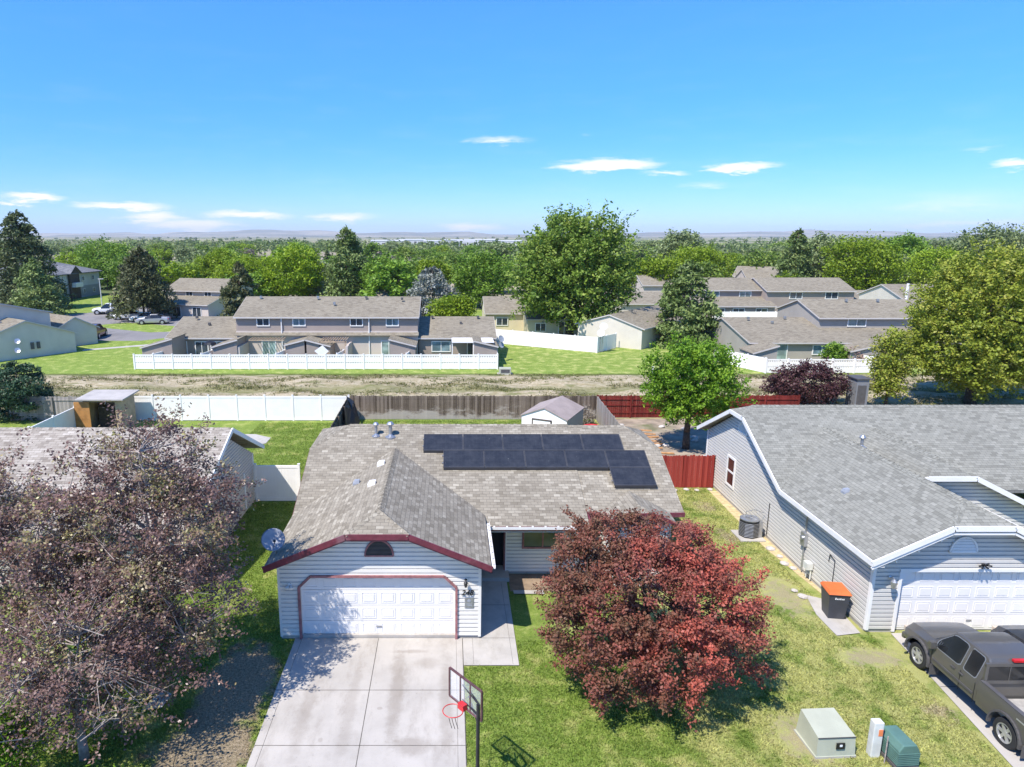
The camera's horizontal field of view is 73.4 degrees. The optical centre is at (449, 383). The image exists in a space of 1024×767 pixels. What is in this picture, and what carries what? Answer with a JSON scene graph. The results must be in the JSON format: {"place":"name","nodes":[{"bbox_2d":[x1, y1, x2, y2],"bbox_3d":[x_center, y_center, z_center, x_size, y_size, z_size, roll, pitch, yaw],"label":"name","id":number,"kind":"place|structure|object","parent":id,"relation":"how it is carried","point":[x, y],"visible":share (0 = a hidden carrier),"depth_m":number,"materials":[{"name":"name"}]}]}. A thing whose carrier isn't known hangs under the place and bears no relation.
{"place":"outdoors","nodes":[
{"label":"outdoors","id":0,"kind":"place"},
{"bbox_2d":[55,295,141,313],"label":"parking lawn","id":1,"kind":"structure","parent":0,"point":[88,304],"depth_m":130.02,"materials":[{"name":"plant"}]},
{"bbox_2d":[0,209,78,309],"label":"spruce tree","id":2,"kind":"object","parent":1,"relation":"on","point":[25,239],"visible":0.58,"depth_m":116.06,"materials":[{"name":"green plant"}]},
{"bbox_2d":[0,260,101,301],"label":"apartment block","id":3,"kind":"structure","parent":1,"relation":"on","point":[82,281],"depth_m":141.36,"materials":[{"name":"grey"}]},
{"bbox_2d":[63,307,181,340],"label":"street","id":4,"kind":"structure","parent":0,"point":[117,334],"depth_m":91.97,"materials":[{"name":"asphalt"}]},
{"bbox_2d":[102,323,174,331],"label":"street island","id":5,"kind":"structure","parent":4,"relation":"on","point":[144,327],"depth_m":95.95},
{"bbox_2d":[148,260,203,293],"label":"broadleaf tree","id":6,"kind":"object","parent":4,"relation":"on","point":[189,272],"visible":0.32,"depth_m":125.62,"materials":[{"name":"green plant"}]},
{"bbox_2d":[147,278,252,317],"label":"townhouse","id":7,"kind":"structure","parent":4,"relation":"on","point":[198,296],"depth_m":109.46,"materials":[{"name":"paint"}]},
{"bbox_2d":[246,638,465,766],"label":"driveway","id":8,"kind":"structure","parent":0,"point":[324,697],"depth_m":18.66,"materials":[{"name":"concrete"}]},
{"bbox_2d":[255,585,512,766],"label":"pavement joints","id":9,"kind":"object","parent":8,"relation":"on","point":[359,745],"visible":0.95,"depth_m":17.22,"materials":[{"name":"concrete"}]},
{"bbox_2d":[261,421,684,638],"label":"house","id":10,"kind":"structure","parent":0,"point":[392,530],"depth_m":24.50,"materials":[{"name":"white"}]},
{"bbox_2d":[261,528,284,552],"bbox_3d":[-5.489,4.967,21.254,0.623,0.807,0.585,4,13,18],"label":"satellite dish","id":11,"kind":"object","parent":10,"relation":"on","point":[272,539],"visible":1,"depth_m":21.28,"materials":[{"name":"metal"}]},
{"bbox_2d":[301,578,454,632],"bbox_3d":[-2.265,7.062,21.754,4.910,2.140,0.080,0,12,0],"label":"garage door","id":12,"kind":"structure","parent":10,"relation":"in","point":[329,605],"depth_m":21.74,"materials":[{"name":"metal"}]},
{"bbox_2d":[487,532,505,569],"bbox_3d":[1.585,5.989,25.962,1.070,2.180,0.460,0,12,0],"label":"front door","id":13,"kind":"structure","parent":10,"relation":"in","point":[498,538],"depth_m":26.16,"materials":[{"name":"metal"}]},
{"bbox_2d":[522,532,563,548],"bbox_3d":[3.500,5.728,25.655,1.550,1.020,0.070,0,12,0],"label":"window","id":14,"kind":"structure","parent":10,"relation":"in","point":[530,540],"depth_m":25.68,"materials":[{"name":"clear glass"}]},
{"bbox_2d":[0,309,1015,373],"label":"lawn","id":15,"kind":"structure","parent":0,"point":[519,359],"depth_m":68.93,"materials":[{"name":"green plant"}]},
{"bbox_2d":[7,256,76,315],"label":"spruce tree","id":16,"kind":"object","parent":15,"relation":"on","point":[33,295],"visible":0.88,"depth_m":107.00,"materials":[{"name":"green plant"}]},
{"bbox_2d":[0,303,99,361],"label":"townhouse","id":17,"kind":"structure","parent":15,"relation":"on","point":[37,332],"depth_m":73.75,"materials":[{"name":"paint"}]},
{"bbox_2d":[101,245,178,319],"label":"spruce tree","id":18,"kind":"object","parent":15,"relation":"on","point":[139,291],"visible":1,"depth_m":101.61,"materials":[{"name":"green plant"}]},
{"bbox_2d":[217,261,258,315],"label":"spruce tree","id":19,"kind":"object","parent":15,"relation":"on","point":[231,290],"visible":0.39,"depth_m":91.51,"materials":[{"name":"green plant"}]},
{"bbox_2d":[133,354,497,368],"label":"picket fence","id":20,"kind":"object","parent":15,"relation":"on","point":[293,360],"visible":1,"depth_m":65.76,"materials":[{"name":"white plastic"}]},
{"bbox_2d":[140,296,498,362],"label":"townhouse row","id":21,"kind":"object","parent":15,"relation":"on","point":[331,324],"visible":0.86,"depth_m":70.64,"materials":[{"name":"grey paint"}]},
{"bbox_2d":[355,251,417,293],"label":"broadleaf tree","id":22,"kind":"object","parent":15,"relation":"on","point":[369,266],"visible":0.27,"depth_m":115.85,"materials":[{"name":"green plant"}]},
{"bbox_2d":[358,259,422,295],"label":"broadleaf tree","id":23,"kind":"object","parent":15,"relation":"on","point":[392,267],"visible":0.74,"depth_m":111.20,"materials":[{"name":"green plant"}]},
{"bbox_2d":[406,266,459,315],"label":"spruce tree","id":24,"kind":"object","parent":15,"relation":"on","point":[429,279],"visible":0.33,"depth_m":85.54,"materials":[{"name":"grey plant"}]},
{"bbox_2d":[424,292,481,315],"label":"round tree","id":25,"kind":"object","parent":15,"relation":"on","point":[458,304],"visible":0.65,"depth_m":80.88,"materials":[{"name":"green plant"}]},
{"bbox_2d":[481,296,581,335],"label":"cream house","id":26,"kind":"structure","parent":15,"relation":"on","point":[499,308],"depth_m":91.20,"materials":[{"name":"paint"}]},
{"bbox_2d":[495,329,597,352],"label":"vinyl fence","id":27,"kind":"object","parent":15,"relation":"on","point":[558,341],"visible":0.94,"depth_m":77.98,"materials":[{"name":"plastic"}]},
{"bbox_2d":[504,199,648,334],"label":"cottonwood tree","id":28,"kind":"object","parent":15,"relation":"on","point":[572,284],"visible":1,"depth_m":81.97,"materials":[{"name":"green plant"}]},
{"bbox_2d":[575,305,680,349],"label":"white house","id":29,"kind":"structure","parent":15,"relation":"on","point":[633,329],"depth_m":79.10,"materials":[{"name":"paint"}]},
{"bbox_2d":[611,275,672,313],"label":"townhouse","id":30,"kind":"structure","parent":15,"relation":"on","point":[650,291],"depth_m":107.05,"materials":[{"name":"paint"}]},
{"bbox_2d":[646,260,722,348],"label":"spruce tree","id":31,"kind":"object","parent":15,"relation":"on","point":[674,303],"visible":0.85,"depth_m":77.41,"materials":[{"name":"green plant"}]},
{"bbox_2d":[713,350,766,371],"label":"vinyl fence","id":32,"kind":"object","parent":15,"relation":"on","point":[755,363],"visible":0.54,"depth_m":65.45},
{"bbox_2d":[674,278,864,317],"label":"townhouse row","id":33,"kind":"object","parent":15,"relation":"on","point":[752,294],"visible":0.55,"depth_m":106.30,"materials":[{"name":"grey paint"}]},
{"bbox_2d":[764,358,899,372],"bbox_3d":[35.800,-1.650,63.894,12.556,1.420,0.156,0,12,0],"label":"vinyl fence","id":34,"kind":"object","parent":15,"relation":"on","point":[853,364],"visible":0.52,"depth_m":63.85,"materials":[{"name":"plastic"}]},
{"bbox_2d":[704,283,961,367],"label":"townhouse row","id":35,"kind":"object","parent":15,"relation":"on","point":[802,329],"visible":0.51,"depth_m":72.42,"materials":[{"name":"grey paint"}]},
{"bbox_2d":[817,341,851,361],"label":"garden shrub","id":36,"kind":"object","parent":15,"relation":"on","point":[835,349],"visible":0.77,"depth_m":66.46,"materials":[{"name":"green plant"}]},
{"bbox_2d":[857,284,932,298],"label":"townhouse","id":37,"kind":"structure","parent":15,"relation":"on","point":[886,291],"depth_m":91.77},
{"bbox_2d":[1,237,1014,308],"bbox_3d":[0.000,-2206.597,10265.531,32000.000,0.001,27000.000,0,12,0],"label":"ground","id":38,"kind":"structure","parent":0,"point":[104,291],"depth_m":2446.40,"materials":[{"name":"plant"}]},
{"bbox_2d":[73,233,135,289],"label":"broadleaf tree","id":39,"kind":"object","parent":38,"relation":"on","point":[86,259],"visible":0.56,"depth_m":160.97,"materials":[{"name":"green plant"}]},
{"bbox_2d":[100,248,166,289],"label":"broadleaf tree","id":40,"kind":"object","parent":38,"relation":"on","point":[113,274],"visible":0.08,"depth_m":145.54,"materials":[{"name":"green plant"}]},
{"bbox_2d":[193,244,243,278],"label":"broadleaf tree","id":41,"kind":"object","parent":38,"relation":"on","point":[214,256],"visible":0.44,"depth_m":145.78,"materials":[{"name":"green plant"}]},
{"bbox_2d":[206,248,277,278],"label":"broadleaf tree","id":42,"kind":"object","parent":38,"relation":"on","point":[247,261],"visible":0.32,"depth_m":136.17,"materials":[{"name":"green plant"}]},
{"bbox_2d":[220,268,284,295],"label":"broadleaf tree","id":43,"kind":"object","parent":38,"relation":"on","point":[259,279],"visible":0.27,"depth_m":121.05,"materials":[{"name":"green plant"}]},
{"bbox_2d":[252,239,325,295],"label":"broadleaf tree","id":44,"kind":"object","parent":38,"relation":"on","point":[302,278],"visible":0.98,"depth_m":120.89,"materials":[{"name":"green plant"}]},
{"bbox_2d":[317,224,368,295],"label":"spruce tree","id":45,"kind":"object","parent":38,"relation":"on","point":[347,281],"visible":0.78,"depth_m":120.13,"materials":[{"name":"green plant"}]},
{"bbox_2d":[411,257,454,294],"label":"broadleaf tree","id":46,"kind":"object","parent":38,"relation":"on","point":[437,263],"visible":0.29,"depth_m":125.46,"materials":[{"name":"green plant"}]},
{"bbox_2d":[448,247,520,306],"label":"broadleaf tree","id":47,"kind":"object","parent":38,"relation":"on","point":[486,265],"visible":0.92,"depth_m":118.70,"materials":[{"name":"green plant"}]},
{"bbox_2d":[472,242,519,260],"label":"broadleaf tree","id":48,"kind":"object","parent":38,"relation":"on","point":[501,247],"visible":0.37,"depth_m":206.14,"materials":[{"name":"green plant"}]},
{"bbox_2d":[0,236,1022,254],"bbox_3d":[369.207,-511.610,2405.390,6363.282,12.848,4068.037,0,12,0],"label":"distant woods","id":49,"kind":"object","parent":38,"relation":"on","point":[261,245],"visible":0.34,"depth_m":575.72,"materials":[{"name":"plant"}]},
{"bbox_2d":[624,252,684,291],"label":"broadleaf tree","id":50,"kind":"object","parent":38,"relation":"on","point":[657,266],"visible":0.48,"depth_m":119.95,"materials":[{"name":"green plant"}]},
{"bbox_2d":[650,228,707,264],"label":"broadleaf tree","id":51,"kind":"object","parent":38,"relation":"on","point":[671,241],"visible":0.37,"depth_m":176.54,"materials":[{"name":"green plant"}]},
{"bbox_2d":[673,258,726,277],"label":"broadleaf tree","id":52,"kind":"object","parent":38,"relation":"on","point":[710,273],"visible":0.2,"depth_m":127.86,"materials":[{"name":"green plant"}]},
{"bbox_2d":[663,240,741,277],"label":"broadleaf tree","id":53,"kind":"object","parent":38,"relation":"on","point":[697,254],"visible":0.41,"depth_m":144.05,"materials":[{"name":"green plant"}]},
{"bbox_2d":[734,269,778,277],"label":"distant house","id":54,"kind":"structure","parent":38,"relation":"on","point":[754,273],"depth_m":154.62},
{"bbox_2d":[733,247,788,268],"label":"broadleaf tree","id":55,"kind":"object","parent":38,"relation":"on","point":[760,259],"visible":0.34,"depth_m":166.57,"materials":[{"name":"green plant"}]},
{"bbox_2d":[771,227,819,277],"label":"spruce tree","id":56,"kind":"object","parent":38,"relation":"on","point":[798,256],"visible":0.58,"depth_m":127.61,"materials":[{"name":"green plant"}]},
{"bbox_2d":[758,356,854,404],"bbox_3d":[26.750,-0.129,51.020,6.042,4.074,5.656,-11,16,-40],"label":"plum tree","id":57,"kind":"object","parent":38,"relation":"on","point":[790,383],"visible":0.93,"depth_m":50.25,"materials":[{"name":"purple plant"}]},
{"bbox_2d":[793,231,851,277],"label":"broadleaf tree","id":58,"kind":"object","parent":38,"relation":"on","point":[819,241],"visible":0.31,"depth_m":136.55,"materials":[{"name":"green plant"}]},
{"bbox_2d":[845,375,872,404],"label":"tall shed","id":59,"kind":"structure","parent":38,"relation":"on","point":[859,388],"depth_m":50.17,"materials":[{"name":"wood"}]},
{"bbox_2d":[816,229,916,289],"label":"broadleaf tree","id":60,"kind":"object","parent":38,"relation":"on","point":[886,265],"visible":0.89,"depth_m":121.32,"materials":[{"name":"green plant"}]},
{"bbox_2d":[862,324,923,404],"bbox_3d":[32.508,-1.198,50.421,3.779,6.245,3.731,0,12,0],"label":"slender tree","id":61,"kind":"object","parent":38,"relation":"on","point":[890,369],"visible":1,"depth_m":49.81,"materials":[{"name":"green plant"}]},
{"bbox_2d":[877,230,933,282],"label":"broadleaf tree","id":62,"kind":"object","parent":38,"relation":"on","point":[917,244],"visible":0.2,"depth_m":166.34,"materials":[{"name":"green plant"}]},
{"bbox_2d":[903,243,968,283],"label":"broadleaf tree","id":63,"kind":"object","parent":38,"relation":"on","point":[929,257],"visible":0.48,"depth_m":146.26,"materials":[{"name":"green plant"}]},
{"bbox_2d":[927,219,1023,265],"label":"broadleaf tree","id":64,"kind":"object","parent":38,"relation":"on","point":[1009,236],"visible":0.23,"depth_m":144.33,"materials":[{"name":"green plant"}]},
{"bbox_2d":[0,418,1023,766],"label":"lawn","id":65,"kind":"structure","parent":0,"point":[246,670],"depth_m":19.14,"materials":[{"name":"green plant"}]},
{"bbox_2d":[0,697,51,766],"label":"green shrub","id":66,"kind":"object","parent":65,"relation":"on","point":[4,758],"visible":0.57,"depth_m":15.07,"materials":[{"name":"green plant"}]},
{"bbox_2d":[0,360,56,421],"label":"juniper bush","id":67,"kind":"object","parent":65,"relation":"on","point":[11,393],"visible":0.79,"depth_m":46.94,"materials":[{"name":"green plant"}]},
{"bbox_2d":[9,396,81,420],"bbox_3d":[-27.550,1.736,47.381,5.990,1.781,0.147,0,12,0],"label":"wooden fence","id":68,"kind":"object","parent":65,"relation":"on","point":[54,405],"visible":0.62,"depth_m":47.40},
{"bbox_2d":[27,406,75,427],"bbox_3d":[-24.600,3.085,41.284,0.120,1.720,12.520,0,12,0],"label":"vinyl fence","id":69,"kind":"object","parent":65,"relation":"on","point":[66,418],"visible":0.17,"depth_m":43.22,"materials":[{"name":"plastic"}]},
{"bbox_2d":[0,427,134,692],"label":"crabapple tree","id":70,"kind":"object","parent":65,"relation":"on","point":[14,514],"visible":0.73,"depth_m":17.61,"materials":[{"name":"purple plant"}]},
{"bbox_2d":[0,537,208,766],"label":"crabapple tree","id":71,"kind":"object","parent":65,"relation":"on","point":[52,695],"visible":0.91,"depth_m":16.00,"materials":[{"name":"purple plant"}]},
{"bbox_2d":[73,390,139,427],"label":"yard shed","id":72,"kind":"structure","parent":65,"relation":"on","point":[90,410],"depth_m":45.46,"materials":[{"name":"beige wood"}]},
{"bbox_2d":[73,402,91,427],"bbox_3d":[-24.050,2.191,44.759,1.000,2.000,0.050,0,12,0],"label":"door","id":73,"kind":"structure","parent":72,"relation":"in","point":[81,409],"depth_m":44.70,"materials":[{"name":"orange wood"}]},
{"bbox_2d":[0,427,264,586],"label":"house","id":74,"kind":"structure","parent":65,"relation":"on","point":[233,444],"depth_m":27.80,"materials":[{"name":"beige"}]},
{"bbox_2d":[28,394,266,709],"bbox_3d":[-8.098,4.501,18.444,6.179,8.660,5.711,0,12,0],"label":"crabapple tree","id":75,"kind":"object","parent":65,"relation":"on","point":[148,482],"visible":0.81,"depth_m":17.71,"materials":[{"name":"purple plant"}]},
{"bbox_2d":[134,395,348,420],"bbox_3d":[-15.750,1.690,47.428,17.620,1.850,0.120,0,12,0],"label":"vinyl fence","id":76,"kind":"object","parent":65,"relation":"on","point":[266,408],"visible":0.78,"depth_m":47.40,"materials":[{"name":"plastic"}]},
{"bbox_2d":[253,463,300,501],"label":"vinyl gate","id":77,"kind":"structure","parent":65,"relation":"on","point":[282,483],"depth_m":32.93,"materials":[{"name":"plastic"}]},
{"bbox_2d":[246,419,594,476],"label":"backyard grass","id":78,"kind":"structure","parent":65,"relation":"on","point":[306,439],"depth_m":43.82,"materials":[{"name":"plant"}]},
{"bbox_2d":[442,666,482,766],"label":"basketball hoop","id":79,"kind":"object","parent":65,"relation":"on","point":[477,714],"visible":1,"depth_m":15.08,"materials":[{"name":"red plastic"}]},
{"bbox_2d":[350,395,596,418],"bbox_3d":[1.650,1.662,47.787,17.190,1.754,0.148,0,12,0],"label":"wooden fence","id":80,"kind":"object","parent":65,"relation":"on","point":[443,407],"visible":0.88,"depth_m":47.70,"materials":[{"name":"wood"}]},
{"bbox_2d":[463,581,518,664],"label":"walkway","id":81,"kind":"structure","parent":65,"relation":"on","point":[491,645],"depth_m":22.01,"materials":[{"name":"concrete"}]},
{"bbox_2d":[482,565,508,581],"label":"porch slab","id":82,"kind":"structure","parent":65,"relation":"on","point":[498,573],"depth_m":25.56,"materials":[{"name":"concrete"}]},
{"bbox_2d":[520,396,584,424],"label":"garden shed","id":83,"kind":"structure","parent":65,"relation":"on","point":[561,410],"depth_m":40.91,"materials":[{"name":"white plastic"}]},
{"bbox_2d":[509,574,598,590],"bbox_3d":[3.900,7.392,25.386,3.400,0.001,1.300,0,12,0],"label":"garden bed","id":84,"kind":"object","parent":65,"relation":"on","point":[521,581],"visible":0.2,"depth_m":25.44,"materials":[{"name":"soil"}]},
{"bbox_2d":[596,396,620,424],"bbox_3d":[10.131,3.068,41.279,0.148,1.755,13.095,0,12,2],"label":"wooden fence","id":85,"kind":"object","parent":65,"relation":"on","point":[604,416],"visible":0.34,"depth_m":45.11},
{"bbox_2d":[531,504,778,731],"bbox_3d":[5.678,6.076,19.014,6.817,5.292,5.913,0,12,0],"label":"red leaf tree","id":86,"kind":"object","parent":65,"relation":"on","point":[709,634],"visible":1,"depth_m":17.82,"materials":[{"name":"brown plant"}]},
{"bbox_2d":[616,419,707,485],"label":"backyard soil","id":87,"kind":"structure","parent":65,"relation":"on","point":[671,435],"depth_m":44.28,"materials":[{"name":"soil"}]},
{"bbox_2d":[637,330,757,449],"bbox_3d":[14.519,0.503,40.062,6.343,7.307,6.647,-8,14,-32],"label":"green tree","id":88,"kind":"object","parent":87,"relation":"on","point":[688,395],"visible":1,"depth_m":39.35,"materials":[{"name":"green plant"}]},
{"bbox_2d":[662,455,715,487],"bbox_3d":[11.875,4.459,34.784,3.240,1.782,0.147,0,12,0],"label":"red fence","id":89,"kind":"object","parent":65,"relation":"on","point":[686,470],"visible":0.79,"depth_m":34.70,"materials":[{"name":"wood"}]},
{"bbox_2d":[731,509,765,541],"bbox_3d":[12.828,5.974,29.120,1.155,1.215,1.100,0,12,0],"label":"air conditioner","id":90,"kind":"object","parent":65,"relation":"on","point":[750,529],"visible":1,"depth_m":28.88,"materials":[{"name":"metal"}]},
{"bbox_2d":[710,491,820,592],"bbox_3d":[13.250,6.533,29.343,0.500,0.001,10.600,0,12,0],"label":"gravel edging","id":91,"kind":"object","parent":65,"relation":"on","point":[729,507],"visible":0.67,"depth_m":28.49,"materials":[{"name":"stone"}]},
{"bbox_2d":[794,708,856,758],"bbox_3d":[9.495,8.801,17.244,1.045,0.707,1.007,-1,12,-3],"label":"utility enclosure","id":92,"kind":"object","parent":65,"relation":"on","point":[824,733],"visible":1,"depth_m":16.98,"materials":[{"name":"metal"}]},
{"bbox_2d":[807,595,859,634],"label":"bin slab","id":93,"kind":"structure","parent":65,"relation":"on","point":[841,626],"depth_m":22.70,"materials":[{"name":"concrete"}]},
{"bbox_2d":[820,581,851,618],"bbox_3d":[13.003,7.355,23.100,0.720,1.060,0.868,2,12,8],"label":"wheelie bin","id":94,"kind":"object","parent":93,"relation":"on","point":[835,597],"visible":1,"depth_m":22.83,"materials":[{"name":"plastic"}]},
{"bbox_2d":[866,718,888,763],"bbox_3d":[10.508,8.767,16.759,0.255,0.980,0.385,0,12,0],"label":"marker post","id":95,"kind":"object","parent":65,"relation":"on","point":[875,737],"visible":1,"depth_m":16.76,"materials":[{"name":"white plastic"}]},
{"bbox_2d":[880,725,920,766],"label":"cable pedestal","id":96,"kind":"object","parent":65,"relation":"on","point":[903,749],"visible":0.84,"depth_m":16.49,"materials":[{"name":"teal plastic"}]},
{"bbox_2d":[0,0,1023,234],"label":"sky","id":97,"kind":"structure","parent":0,"point":[135,116],"materials":[{"name":"blue"}]},
{"bbox_2d":[1,374,1023,417],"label":"dry ditch strip","id":98,"kind":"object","parent":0,"point":[586,384],"visible":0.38,"depth_m":57.90,"materials":[{"name":"soil"}]},
{"bbox_2d":[0,372,1023,410],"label":"weed tufts","id":99,"kind":"object","parent":98,"relation":"on","point":[562,391],"visible":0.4,"depth_m":57.70,"materials":[{"name":"plant"}]},
{"bbox_2d":[596,395,800,417],"bbox_3d":[17.500,1.619,48.183,14.290,1.670,0.126,0,12,0],"label":"red fence","id":100,"kind":"object","parent":98,"relation":"on","point":[619,403],"visible":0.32,"depth_m":48.16,"materials":[{"name":"wood"}]},
{"bbox_2d":[899,230,1023,404],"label":"maple tree","id":101,"kind":"object","parent":98,"relation":"on","point":[961,297],"visible":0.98,"depth_m":48.85,"materials":[{"name":"green plant"}]},
{"bbox_2d":[34,229,1023,236],"bbox_3d":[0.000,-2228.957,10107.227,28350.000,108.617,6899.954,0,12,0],"label":"hills","id":102,"kind":"structure","parent":0,"point":[324,233],"depth_m":8724.07,"materials":[{"name":"grey"}]},
{"bbox_2d":[697,405,1023,631],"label":"house","id":103,"kind":"structure","parent":0,"point":[891,518],"depth_m":25.54,"materials":[{"name":"grey"}]},
{"bbox_2d":[725,454,736,489],"bbox_3d":[13.475,4.228,32.733,0.070,1.500,0.950,0,12,0],"label":"window","id":104,"kind":"structure","parent":103,"relation":"in","point":[731,461],"depth_m":32.75,"materials":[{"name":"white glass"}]},
{"bbox_2d":[895,572,1023,629],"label":"garage door","id":105,"kind":"structure","parent":103,"relation":"in","point":[977,600],"depth_m":22.10,"materials":[{"name":"metal"}]},
{"bbox_2d":[891,633,1023,766],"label":"neighbour driveway","id":106,"kind":"structure","parent":0,"point":[973,712],"depth_m":18.50,"materials":[{"name":"concrete"}]},
{"bbox_2d":[902,622,1023,758],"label":"pickup truck","id":107,"kind":"object","parent":106,"relation":"on","point":[984,671],"visible":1,"depth_m":18.27,"materials":[{"name":"grey paint"}]},
{"bbox_2d":[990,625,1023,643],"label":"parked car","id":108,"kind":"object","parent":106,"relation":"on","point":[1016,632],"visible":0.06,"depth_m":20.52,"materials":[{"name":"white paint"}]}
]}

